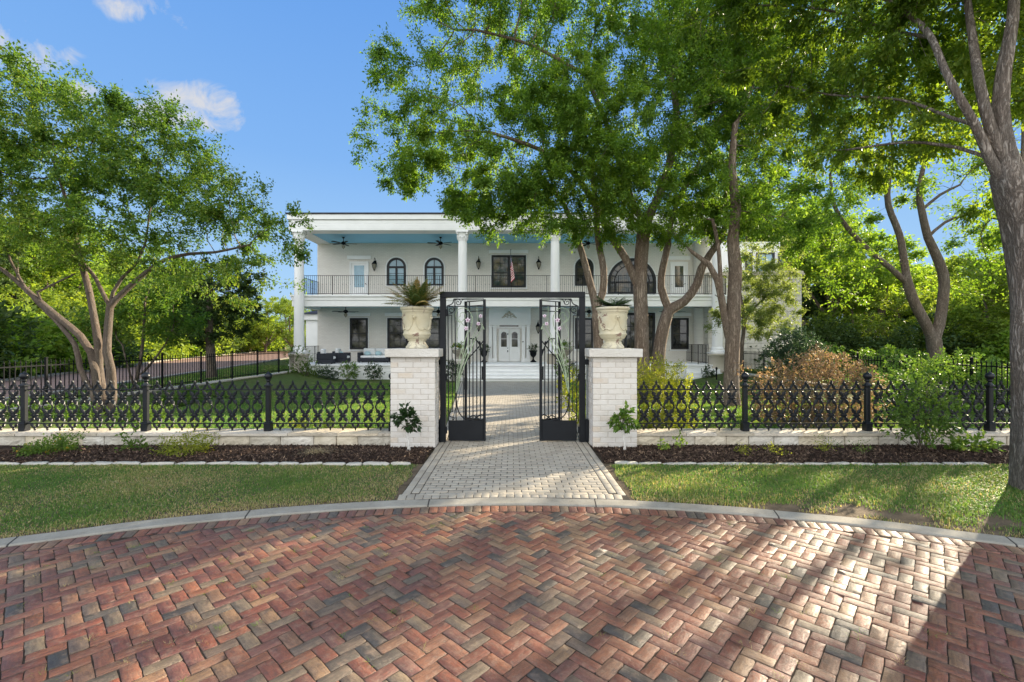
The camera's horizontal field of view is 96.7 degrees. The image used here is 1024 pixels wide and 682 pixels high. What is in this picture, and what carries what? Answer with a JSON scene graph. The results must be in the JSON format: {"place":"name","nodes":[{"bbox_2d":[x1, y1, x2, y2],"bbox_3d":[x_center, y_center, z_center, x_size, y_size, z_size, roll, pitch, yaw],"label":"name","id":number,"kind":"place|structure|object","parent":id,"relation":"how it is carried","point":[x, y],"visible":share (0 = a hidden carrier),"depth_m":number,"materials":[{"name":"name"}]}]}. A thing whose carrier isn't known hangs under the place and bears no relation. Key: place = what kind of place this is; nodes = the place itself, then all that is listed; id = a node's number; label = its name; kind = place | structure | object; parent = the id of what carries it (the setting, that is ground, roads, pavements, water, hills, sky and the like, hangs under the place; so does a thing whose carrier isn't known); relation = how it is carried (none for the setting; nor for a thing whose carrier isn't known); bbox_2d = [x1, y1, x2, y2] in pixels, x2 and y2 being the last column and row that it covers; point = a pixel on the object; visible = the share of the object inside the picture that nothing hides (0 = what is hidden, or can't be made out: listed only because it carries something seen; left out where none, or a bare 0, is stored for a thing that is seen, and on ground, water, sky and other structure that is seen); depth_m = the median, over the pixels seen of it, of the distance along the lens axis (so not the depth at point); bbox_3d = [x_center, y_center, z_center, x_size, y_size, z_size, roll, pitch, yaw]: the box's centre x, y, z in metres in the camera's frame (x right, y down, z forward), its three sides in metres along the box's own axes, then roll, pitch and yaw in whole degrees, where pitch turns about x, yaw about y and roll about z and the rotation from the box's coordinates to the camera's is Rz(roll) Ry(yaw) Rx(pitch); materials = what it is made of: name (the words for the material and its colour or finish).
{"place":"outdoors","nodes":[
{"label":"outdoors","id":0,"kind":"place"},
{"bbox_2d":[0,351,288,396],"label":"driveway","id":1,"kind":"structure","parent":0,"point":[124,372],"depth_m":24.99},
{"bbox_2d":[0,351,288,400],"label":"driveway kerb","id":2,"kind":"structure","parent":1,"relation":"on","point":[71,372],"depth_m":21.00,"materials":[{"name":"concrete"}]},
{"bbox_2d":[0,365,288,407],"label":"lawn grass","id":3,"kind":"structure","parent":0,"point":[198,375],"depth_m":20.27,"materials":[{"name":"green plant"}]},
{"bbox_2d":[304,310,316,361],"bbox_3d":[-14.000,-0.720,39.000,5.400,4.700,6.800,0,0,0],"label":"column","id":4,"kind":"structure","parent":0,"point":[310,317],"depth_m":36.00,"materials":[{"name":"white paint"}]},
{"bbox_2d":[0,344,1009,443],"bbox_3d":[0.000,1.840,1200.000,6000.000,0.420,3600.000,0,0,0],"label":"ground","id":5,"kind":"structure","parent":0,"point":[297,378],"depth_m":17.80,"materials":[{"name":"green plant"}]},
{"bbox_2d":[0,282,35,315],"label":"leafy tree","id":6,"kind":"object","parent":5,"relation":"on","point":[23,295],"visible":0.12,"depth_m":24.40,"materials":[{"name":"green plant"}]},
{"bbox_2d":[0,236,38,311],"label":"cedar tree","id":7,"kind":"object","parent":5,"relation":"on","point":[6,280],"visible":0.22,"depth_m":25.85,"materials":[{"name":"green plant"}]},
{"bbox_2d":[0,299,44,378],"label":"understory bush","id":8,"kind":"object","parent":5,"relation":"on","point":[5,314],"visible":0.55,"depth_m":19.88,"materials":[{"name":"green plant"}]},
{"bbox_2d":[0,315,58,377],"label":"understory bush","id":9,"kind":"object","parent":5,"relation":"on","point":[28,351],"visible":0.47,"depth_m":19.91,"materials":[{"name":"green plant"}]},
{"bbox_2d":[0,390,72,418],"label":"bed plant","id":10,"kind":"object","parent":5,"relation":"on","point":[2,406],"visible":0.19,"depth_m":10.10,"materials":[{"name":"green plant"}]},
{"bbox_2d":[0,293,78,373],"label":"understory bush","id":11,"kind":"object","parent":5,"relation":"on","point":[61,344],"visible":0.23,"depth_m":22.41,"materials":[{"name":"green plant"}]},
{"bbox_2d":[7,285,82,321],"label":"leafy tree","id":12,"kind":"object","parent":5,"relation":"on","point":[54,298],"visible":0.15,"depth_m":27.22,"materials":[{"name":"green plant"}]},
{"bbox_2d":[0,232,100,322],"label":"leafy tree","id":13,"kind":"object","parent":5,"relation":"on","point":[42,281],"visible":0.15,"depth_m":29.21,"materials":[{"name":"green plant"}]},
{"bbox_2d":[11,309,121,373],"bbox_3d":[-24.316,0.012,23.496,7.153,3.729,4.702,0,0,18],"label":"understory bush","id":14,"kind":"object","parent":5,"relation":"on","point":[66,355],"visible":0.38,"depth_m":22.96,"materials":[{"name":"green plant"}]},
{"bbox_2d":[0,210,133,307],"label":"leafy tree","id":15,"kind":"object","parent":5,"relation":"on","point":[77,281],"visible":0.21,"depth_m":30.87,"materials":[{"name":"green plant"}]},
{"bbox_2d":[36,394,109,420],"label":"bed plant","id":16,"kind":"object","parent":5,"relation":"on","point":[91,414],"visible":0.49,"depth_m":9.90,"materials":[{"name":"green plant"}]},
{"bbox_2d":[44,305,155,369],"bbox_3d":[-24.844,-0.072,26.013,4.814,3.927,7.783,0,0,22],"label":"understory bush","id":17,"kind":"object","parent":5,"relation":"on","point":[127,350],"visible":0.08,"depth_m":27.05,"materials":[{"name":"green plant"}]},
{"bbox_2d":[68,265,212,390],"bbox_3d":[-11.844,-0.394,14.552,4.507,4.265,3.095,0,0,0],"label":"tree","id":18,"kind":"object","parent":5,"relation":"on","point":[166,306],"visible":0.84,"depth_m":14.37,"materials":[{"name":"green plant"}]},
{"bbox_2d":[103,399,177,422],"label":"bed plant","id":19,"kind":"object","parent":5,"relation":"on","point":[128,414],"visible":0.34,"depth_m":9.49,"materials":[{"name":"green plant"}]},
{"bbox_2d":[126,324,164,362],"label":"understory bush","id":20,"kind":"object","parent":5,"relation":"on","point":[156,345],"visible":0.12,"depth_m":35.13,"materials":[{"name":"green plant"}]},
{"bbox_2d":[0,371,293,413],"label":"retaining wall","id":21,"kind":"structure","parent":5,"relation":"on","point":[227,380],"depth_m":16.91,"materials":[{"name":"stone"}]},
{"bbox_2d":[0,349,294,405],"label":"spear fence","id":22,"kind":"object","parent":21,"relation":"on","point":[162,359],"visible":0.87,"depth_m":15.31,"materials":[{"name":"black metal"}]},
{"bbox_2d":[0,36,316,415],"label":"crape myrtle","id":23,"kind":"object","parent":5,"relation":"on","point":[148,186],"visible":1,"depth_m":9.97,"materials":[{"name":"green plant"}]},
{"bbox_2d":[131,314,193,359],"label":"understory bush","id":24,"kind":"object","parent":5,"relation":"on","point":[173,351],"visible":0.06,"depth_m":38.84,"materials":[{"name":"green plant"}]},
{"bbox_2d":[0,428,390,445],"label":"wall","id":25,"kind":"structure","parent":5,"relation":"on","point":[284,436],"depth_m":7.07,"materials":[{"name":"stone"}]},
{"bbox_2d":[0,371,390,430],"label":"cast iron fence","id":26,"kind":"object","parent":25,"relation":"on","point":[24,424],"visible":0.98,"depth_m":7.24,"materials":[{"name":"black metal"}]},
{"bbox_2d":[142,254,267,377],"bbox_3d":[-13.313,-0.977,19.888,4.745,5.816,3.855,0,0,0],"label":"oak tree","id":27,"kind":"object","parent":5,"relation":"on","point":[210,336],"visible":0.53,"depth_m":19.83,"materials":[{"name":"green plant"}]},
{"bbox_2d":[227,298,266,352],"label":"leafy tree","id":28,"kind":"object","parent":5,"relation":"on","point":[253,343],"visible":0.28,"depth_m":62.20,"materials":[{"name":"green plant"}]},
{"bbox_2d":[239,295,293,351],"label":"leafy tree","id":29,"kind":"object","parent":5,"relation":"on","point":[267,333],"visible":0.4,"depth_m":65.37,"materials":[{"name":"green plant"}]},
{"bbox_2d":[264,294,309,346],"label":"leafy tree","id":30,"kind":"object","parent":5,"relation":"on","point":[278,307],"visible":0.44,"depth_m":62.83,"materials":[{"name":"green plant"}]},
{"bbox_2d":[338,360,360,380],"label":"porch shrub","id":31,"kind":"object","parent":5,"relation":"on","point":[349,374],"visible":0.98,"depth_m":23.42,"materials":[{"name":"green plant"}]},
{"bbox_2d":[385,348,446,447],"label":"gate pillar","id":32,"kind":"structure","parent":5,"relation":"on","point":[415,377],"depth_m":6.92,"materials":[{"name":"beige brick"}]},
{"bbox_2d":[400,306,433,348],"bbox_3d":[-1.512,-0.208,7.250,0.532,0.654,0.532,0,0,0],"label":"urn planter","id":33,"kind":"object","parent":32,"relation":"on","point":[417,321],"visible":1,"depth_m":7.08,"materials":[{"name":"stone"}]},
{"bbox_2d":[382,276,444,306],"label":"sago palm","id":34,"kind":"object","parent":33,"relation":"in","point":[417,294],"visible":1,"depth_m":7.13,"materials":[{"name":"plant"}]},
{"bbox_2d":[0,498,1023,547],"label":"kerb","id":35,"kind":"structure","parent":5,"relation":"on","point":[603,503],"depth_m":4.23,"materials":[{"name":"concrete"}]},
{"bbox_2d":[373,36,662,347],"bbox_3d":[0.033,-2.836,11.934,7.790,9.377,3.785,0,0,0],"label":"elm tree","id":36,"kind":"object","parent":5,"relation":"on","point":[568,114],"visible":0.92,"depth_m":11.52,"materials":[{"name":"green plant"}]},
{"bbox_2d":[247,382,802,397],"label":"lawn grass","id":37,"kind":"structure","parent":5,"relation":"on","point":[387,392],"depth_m":16.87,"materials":[{"name":"green plant"}]},
{"bbox_2d":[53,396,1009,428],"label":"lawn grass","id":38,"kind":"structure","parent":5,"relation":"on","point":[257,406],"depth_m":10.21,"materials":[{"name":"green plant"}]},
{"bbox_2d":[285,212,804,380],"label":"mansion","id":39,"kind":"structure","parent":5,"relation":"on","point":[397,247],"depth_m":27.51,"materials":[{"name":"white paint"}]},
{"bbox_2d":[347,313,370,350],"bbox_3d":[-9.269,-0.560,27.545,1.410,2.301,0.130,0,0,0],"label":"window","id":40,"kind":"structure","parent":39,"relation":"in","point":[358,326],"depth_m":27.57,"materials":[{"name":"black glass"}]},
{"bbox_2d":[347,256,370,294],"bbox_3d":[-9.254,-3.840,27.553,1.439,2.660,0.115,0,0,0],"label":"balcony door","id":41,"kind":"structure","parent":39,"relation":"in","point":[356,267],"depth_m":27.54,"materials":[{"name":"white paint"}]},
{"bbox_2d":[357,348,390,361],"bbox_3d":[-8.100,0.840,26.950,1.850,0.820,0.840,0,0,0],"label":"outdoor sofa","id":42,"kind":"object","parent":39,"relation":"on","point":[371,354],"visible":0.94,"depth_m":26.63,"materials":[{"name":"fabric"}]},
{"bbox_2d":[385,256,407,285],"bbox_3d":[-6.997,-4.223,27.555,1.331,1.821,0.110,0,0,0],"label":"arched window","id":43,"kind":"structure","parent":39,"relation":"in","point":[396,265],"depth_m":27.55,"materials":[{"name":"black glass"}]},
{"bbox_2d":[385,313,439,347],"bbox_3d":[-5.937,-0.586,27.545,3.531,2.250,0.130,0,0,0],"label":"window","id":44,"kind":"structure","parent":39,"relation":"in","point":[395,337],"depth_m":27.57,"materials":[{"name":"black glass"}]},
{"bbox_2d":[423,256,444,285],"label":"arched window","id":45,"kind":"structure","parent":39,"relation":"in","point":[434,265],"depth_m":27.55,"materials":[{"name":"black glass"}]},
{"bbox_2d":[499,329,508,360],"bbox_3d":[-0.489,0.252,27.530,0.627,1.957,0.160,0,0,0],"label":"front door","id":46,"kind":"structure","parent":39,"relation":"in","point":[503,333],"depth_m":27.52,"materials":[{"name":"white paint"}]},
{"bbox_2d":[489,250,528,288],"bbox_3d":[-0.197,-4.335,27.545,2.410,2.359,0.130,0,0,0],"label":"window","id":47,"kind":"structure","parent":39,"relation":"in","point":[500,263],"depth_m":27.57,"materials":[{"name":"glass"}]},
{"bbox_2d":[509,329,519,360],"bbox_3d":[0.164,0.252,27.550,0.642,1.957,0.120,0,0,0],"label":"front door","id":48,"kind":"structure","parent":39,"relation":"in","point":[514,334],"depth_m":27.52,"materials":[{"name":"white paint"}]},
{"bbox_2d":[572,313,592,349],"bbox_3d":[4.362,-0.570,27.545,1.410,2.280,0.130,0,0,0],"label":"window","id":49,"kind":"structure","parent":39,"relation":"in","point":[588,320],"depth_m":27.55,"materials":[{"name":"black glass"}]},
{"bbox_2d":[573,256,594,286],"bbox_3d":[4.377,-4.215,27.555,1.301,1.836,0.110,0,0,0],"label":"arched window","id":50,"kind":"structure","parent":39,"relation":"in","point":[577,268],"depth_m":27.55,"materials":[{"name":"black glass"}]},
{"bbox_2d":[606,257,657,294],"bbox_3d":[7.264,-3.958,27.555,3.100,2.291,0.110,0,0,0],"label":"arched window","id":51,"kind":"structure","parent":39,"relation":"in","point":[618,268],"depth_m":27.55,"materials":[{"name":"black glass"}]},
{"bbox_2d":[621,312,655,360],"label":"french doors","id":52,"kind":"structure","parent":39,"relation":"in","point":[628,342],"depth_m":27.57,"materials":[{"name":"black glass"}]},
{"bbox_2d":[668,256,689,294],"bbox_3d":[10.117,-3.825,27.553,1.348,2.630,0.115,0,0,0],"label":"balcony door","id":53,"kind":"structure","parent":39,"relation":"in","point":[676,268],"depth_m":27.54,"materials":[{"name":"white paint"}]},
{"bbox_2d":[670,313,690,350],"bbox_3d":[10.162,-0.563,27.545,1.380,2.295,0.130,0,0,0],"label":"window","id":54,"kind":"structure","parent":39,"relation":"in","point":[679,327],"depth_m":27.57,"materials":[{"name":"black glass"}]},
{"bbox_2d":[347,0,762,401],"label":"elm tree","id":55,"kind":"object","parent":5,"relation":"on","point":[631,87],"visible":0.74,"depth_m":12.13,"materials":[{"name":"green plant"}]},
{"bbox_2d":[556,366,585,423],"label":"path shrub","id":56,"kind":"object","parent":5,"relation":"on","point":[565,391],"visible":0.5,"depth_m":8.96,"materials":[{"name":"green plant"}]},
{"bbox_2d":[585,348,642,447],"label":"gate pillar","id":57,"kind":"structure","parent":5,"relation":"on","point":[611,381],"depth_m":6.92,"materials":[{"name":"beige brick"}]},
{"bbox_2d":[596,306,629,348],"bbox_3d":[1.605,-0.208,7.250,0.532,0.654,0.532,0,0,-7],"label":"urn planter","id":58,"kind":"object","parent":57,"relation":"on","point":[612,326],"visible":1,"depth_m":7.08,"materials":[{"name":"stone"}]},
{"bbox_2d":[637,351,705,428],"bbox_3d":[2.785,0.939,8.436,1.664,1.539,1.403,0,0,0],"label":"yellow bush","id":59,"kind":"object","parent":5,"relation":"on","point":[648,382],"visible":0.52,"depth_m":8.34,"materials":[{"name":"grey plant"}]},
{"bbox_2d":[617,0,816,399],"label":"elm tree","id":60,"kind":"object","parent":5,"relation":"on","point":[707,149],"visible":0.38,"depth_m":12.89,"materials":[{"name":"green plant"}]},
{"bbox_2d":[703,237,820,382],"bbox_3d":[11.012,-1.304,20.059,4.664,6.684,2.709,0,0,0],"label":"pale leaved tree","id":61,"kind":"object","parent":5,"relation":"on","point":[768,315],"visible":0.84,"depth_m":19.78,"materials":[{"name":"green plant"}]},
{"bbox_2d":[704,181,832,262],"bbox_3d":[19.132,-6.023,36.425,9.968,15.609,10.419,0,0,43],"label":"leafy tree","id":62,"kind":"object","parent":5,"relation":"on","point":[802,211],"visible":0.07,"depth_m":35.12,"materials":[{"name":"green plant"}]},
{"bbox_2d":[636,0,912,406],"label":"elm tree","id":63,"kind":"object","parent":5,"relation":"on","point":[730,312],"visible":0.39,"depth_m":12.20,"materials":[{"name":"green plant"}]},
{"bbox_2d":[740,193,840,287],"bbox_3d":[24.120,-5.505,40.887,9.360,14.562,10.630,0,0,39],"label":"leafy tree","id":64,"kind":"object","parent":5,"relation":"on","point":[811,203],"visible":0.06,"depth_m":38.44,"materials":[{"name":"green plant"}]},
{"bbox_2d":[756,325,834,382],"bbox_3d":[10.553,0.647,16.975,2.622,2.522,2.101,0,0,26],"label":"yaupon bush","id":65,"kind":"object","parent":5,"relation":"on","point":[797,345],"visible":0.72,"depth_m":16.78,"materials":[{"name":"green plant"}]},
{"bbox_2d":[733,341,893,427],"bbox_3d":[6.020,0.889,9.067,3.041,1.775,2.001,0,0,0],"label":"bronze bush","id":66,"kind":"object","parent":5,"relation":"on","point":[825,372],"visible":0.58,"depth_m":9.08,"materials":[{"name":"brown plant"}]},
{"bbox_2d":[802,283,842,333],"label":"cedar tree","id":67,"kind":"object","parent":5,"relation":"on","point":[810,303],"visible":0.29,"depth_m":44.58,"materials":[{"name":"green plant"}]},
{"bbox_2d":[637,428,1009,445],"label":"wall","id":68,"kind":"structure","parent":5,"relation":"on","point":[752,436],"depth_m":7.07,"materials":[{"name":"stone"}]},
{"bbox_2d":[637,371,1009,430],"bbox_3d":[6.767,0.955,7.250,9.586,0.950,0.119,0,0,0],"label":"cast iron fence","id":69,"kind":"object","parent":68,"relation":"on","point":[988,424],"visible":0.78,"depth_m":7.24,"materials":[{"name":"black metal"}]},
{"bbox_2d":[788,208,896,336],"bbox_3d":[25.437,-4.322,36.485,8.472,12.140,8.105,0,0,-18],"label":"leafy tree","id":70,"kind":"object","parent":5,"relation":"on","point":[824,248],"visible":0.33,"depth_m":34.53,"materials":[{"name":"green plant"}]},
{"bbox_2d":[803,314,885,367],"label":"understory bush","id":71,"kind":"object","parent":5,"relation":"on","point":[839,337],"visible":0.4,"depth_m":27.83,"materials":[{"name":"green plant"}]},
{"bbox_2d":[806,282,890,362],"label":"leafy tree","id":72,"kind":"object","parent":5,"relation":"on","point":[851,302],"visible":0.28,"depth_m":32.72,"materials":[{"name":"green plant"}]},
{"bbox_2d":[723,371,1009,413],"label":"retaining wall","id":73,"kind":"structure","parent":5,"relation":"on","point":[751,375],"depth_m":17.91,"materials":[{"name":"stone"}]},
{"bbox_2d":[742,350,1009,404],"bbox_3d":[11.300,0.988,15.800,0.064,1.185,16.664,0,0,0],"label":"spear fence","id":74,"kind":"object","parent":73,"relation":"on","point":[745,353],"visible":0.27,"depth_m":13.72,"materials":[{"name":"black metal"}]},
{"bbox_2d":[842,291,936,352],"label":"leafy tree","id":75,"kind":"object","parent":5,"relation":"on","point":[891,315],"visible":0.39,"depth_m":28.08,"materials":[{"name":"green plant"}]},
{"bbox_2d":[831,231,951,334],"bbox_3d":[25.510,-2.905,32.139,6.444,9.250,6.735,0,0,-8],"label":"leafy tree","id":76,"kind":"object","parent":5,"relation":"on","point":[882,276],"visible":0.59,"depth_m":30.72,"materials":[{"name":"green plant"}]},
{"bbox_2d":[841,343,950,381],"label":"round bush","id":77,"kind":"object","parent":5,"relation":"on","point":[883,352],"visible":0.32,"depth_m":17.89,"materials":[{"name":"green plant"}]},
{"bbox_2d":[780,1,1021,383],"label":"forked tree","id":78,"kind":"object","parent":5,"relation":"on","point":[933,332],"visible":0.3,"depth_m":16.95,"materials":[{"name":"green plant"}]},
{"bbox_2d":[849,313,1002,373],"bbox_3d":[21.768,0.147,23.974,6.779,3.420,4.193,0,0,43],"label":"understory bush","id":79,"kind":"object","parent":5,"relation":"on","point":[950,348],"visible":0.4,"depth_m":23.79,"materials":[{"name":"green plant"}]},
{"bbox_2d":[846,346,1009,418],"bbox_3d":[10.986,0.975,11.326,5.448,1.688,3.580,0,0,-29],"label":"green hedge","id":80,"kind":"object","parent":5,"relation":"on","point":[911,376],"visible":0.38,"depth_m":11.34,"materials":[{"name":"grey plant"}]},
{"bbox_2d":[909,265,1009,350],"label":"leafy tree","id":81,"kind":"object","parent":5,"relation":"on","point":[955,313],"visible":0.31,"depth_m":23.35,"materials":[{"name":"green plant"}]},
{"bbox_2d":[918,243,1009,331],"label":"leafy tree","id":82,"kind":"object","parent":5,"relation":"on","point":[962,262],"visible":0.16,"depth_m":26.95,"materials":[{"name":"green plant"}]},
{"bbox_2d":[949,266,1009,346],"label":"leafy tree","id":83,"kind":"object","parent":5,"relation":"on","point":[1001,317],"visible":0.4,"depth_m":22.80,"materials":[{"name":"green plant"}]},
{"bbox_2d":[959,323,1009,370],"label":"understory bush","id":84,"kind":"object","parent":5,"relation":"on","point":[987,352],"visible":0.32,"depth_m":21.42,"materials":[{"name":"green plant"}]},
{"bbox_2d":[971,220,1003,297],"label":"leafy tree","id":85,"kind":"object","parent":5,"relation":"on","point":[989,237],"visible":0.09,"depth_m":30.77,"materials":[{"name":"green plant"}]},
{"bbox_2d":[8,516,1010,681],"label":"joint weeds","id":86,"kind":"object","parent":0,"point":[419,600],"visible":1,"depth_m":2.84,"materials":[{"name":"green plant"}]},
{"bbox_2d":[0,0,1020,330],"label":"sky","id":87,"kind":"structure","parent":0,"point":[279,80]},
{"bbox_2d":[0,506,1023,681],"bbox_3d":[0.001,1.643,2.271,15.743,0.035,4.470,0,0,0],"label":"road","id":88,"kind":"structure","parent":0,"point":[421,587],"depth_m":2.85,"materials":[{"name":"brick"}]},
{"bbox_2d":[0,444,1023,538],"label":"verge ground","id":89,"kind":"structure","parent":0,"point":[850,510],"depth_m":4.59,"materials":[{"name":"soil"}]},
{"bbox_2d":[0,464,417,538],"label":"lawn grass","id":90,"kind":"structure","parent":89,"relation":"on","point":[114,486],"depth_m":4.96,"materials":[{"name":"green plant"}]},
{"bbox_2d":[0,445,434,463],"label":"mulch bed","id":91,"kind":"object","parent":89,"relation":"on","point":[3,448],"visible":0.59,"depth_m":6.22,"materials":[{"name":"brown soil"}]},
{"bbox_2d":[11,429,89,456],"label":"lantana","id":92,"kind":"object","parent":91,"relation":"on","point":[62,441],"visible":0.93,"depth_m":6.40,"materials":[{"name":"green plant"}]},
{"bbox_2d":[114,422,154,450],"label":"sprig plant","id":93,"kind":"object","parent":91,"relation":"on","point":[130,442],"visible":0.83,"depth_m":6.56,"materials":[{"name":"green plant"}]},
{"bbox_2d":[148,427,220,456],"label":"lantana","id":94,"kind":"object","parent":91,"relation":"on","point":[174,443],"visible":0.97,"depth_m":6.42,"materials":[{"name":"green plant"}]},
{"bbox_2d":[389,401,422,449],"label":"standard tree","id":95,"kind":"object","parent":91,"relation":"on","point":[405,412],"visible":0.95,"depth_m":6.51,"materials":[{"name":"green plant"}]},
{"bbox_2d":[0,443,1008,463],"bbox_3d":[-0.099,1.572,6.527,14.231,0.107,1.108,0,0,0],"label":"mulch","id":96,"kind":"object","parent":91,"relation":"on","point":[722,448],"visible":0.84,"depth_m":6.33,"materials":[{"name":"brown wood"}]},
{"bbox_2d":[606,400,640,449],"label":"standard tree","id":97,"kind":"object","parent":96,"relation":"on","point":[624,423],"visible":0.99,"depth_m":6.51,"materials":[{"name":"green plant"}]},
{"bbox_2d":[873,356,973,450],"bbox_3d":[5.917,0.927,6.535,1.253,1.416,0.923,0,0,0],"label":"tall shrub","id":98,"kind":"object","parent":96,"relation":"on","point":[921,418],"visible":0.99,"depth_m":6.53,"materials":[{"name":"green plant"}]},
{"bbox_2d":[943,428,1006,453],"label":"hosta clump","id":99,"kind":"object","parent":96,"relation":"on","point":[960,444],"visible":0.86,"depth_m":6.49,"materials":[{"name":"green plant"}]},
{"bbox_2d":[610,462,1023,537],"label":"lawn grass","id":100,"kind":"structure","parent":89,"relation":"on","point":[986,479],"depth_m":5.03,"materials":[{"name":"green plant"}]},
{"bbox_2d":[664,0,1023,491],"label":"shade tree","id":101,"kind":"object","parent":89,"relation":"on","point":[972,63],"visible":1,"depth_m":5.96,"materials":[{"name":"green plant"}]},
{"bbox_2d":[397,381,629,499],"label":"path","id":102,"kind":"structure","parent":0,"point":[512,423],"depth_m":6.17,"materials":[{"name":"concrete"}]},
{"bbox_2d":[438,292,588,441],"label":"entry gate","id":103,"kind":"structure","parent":102,"relation":"on","point":[469,428],"depth_m":7.30,"materials":[{"name":"metal"}]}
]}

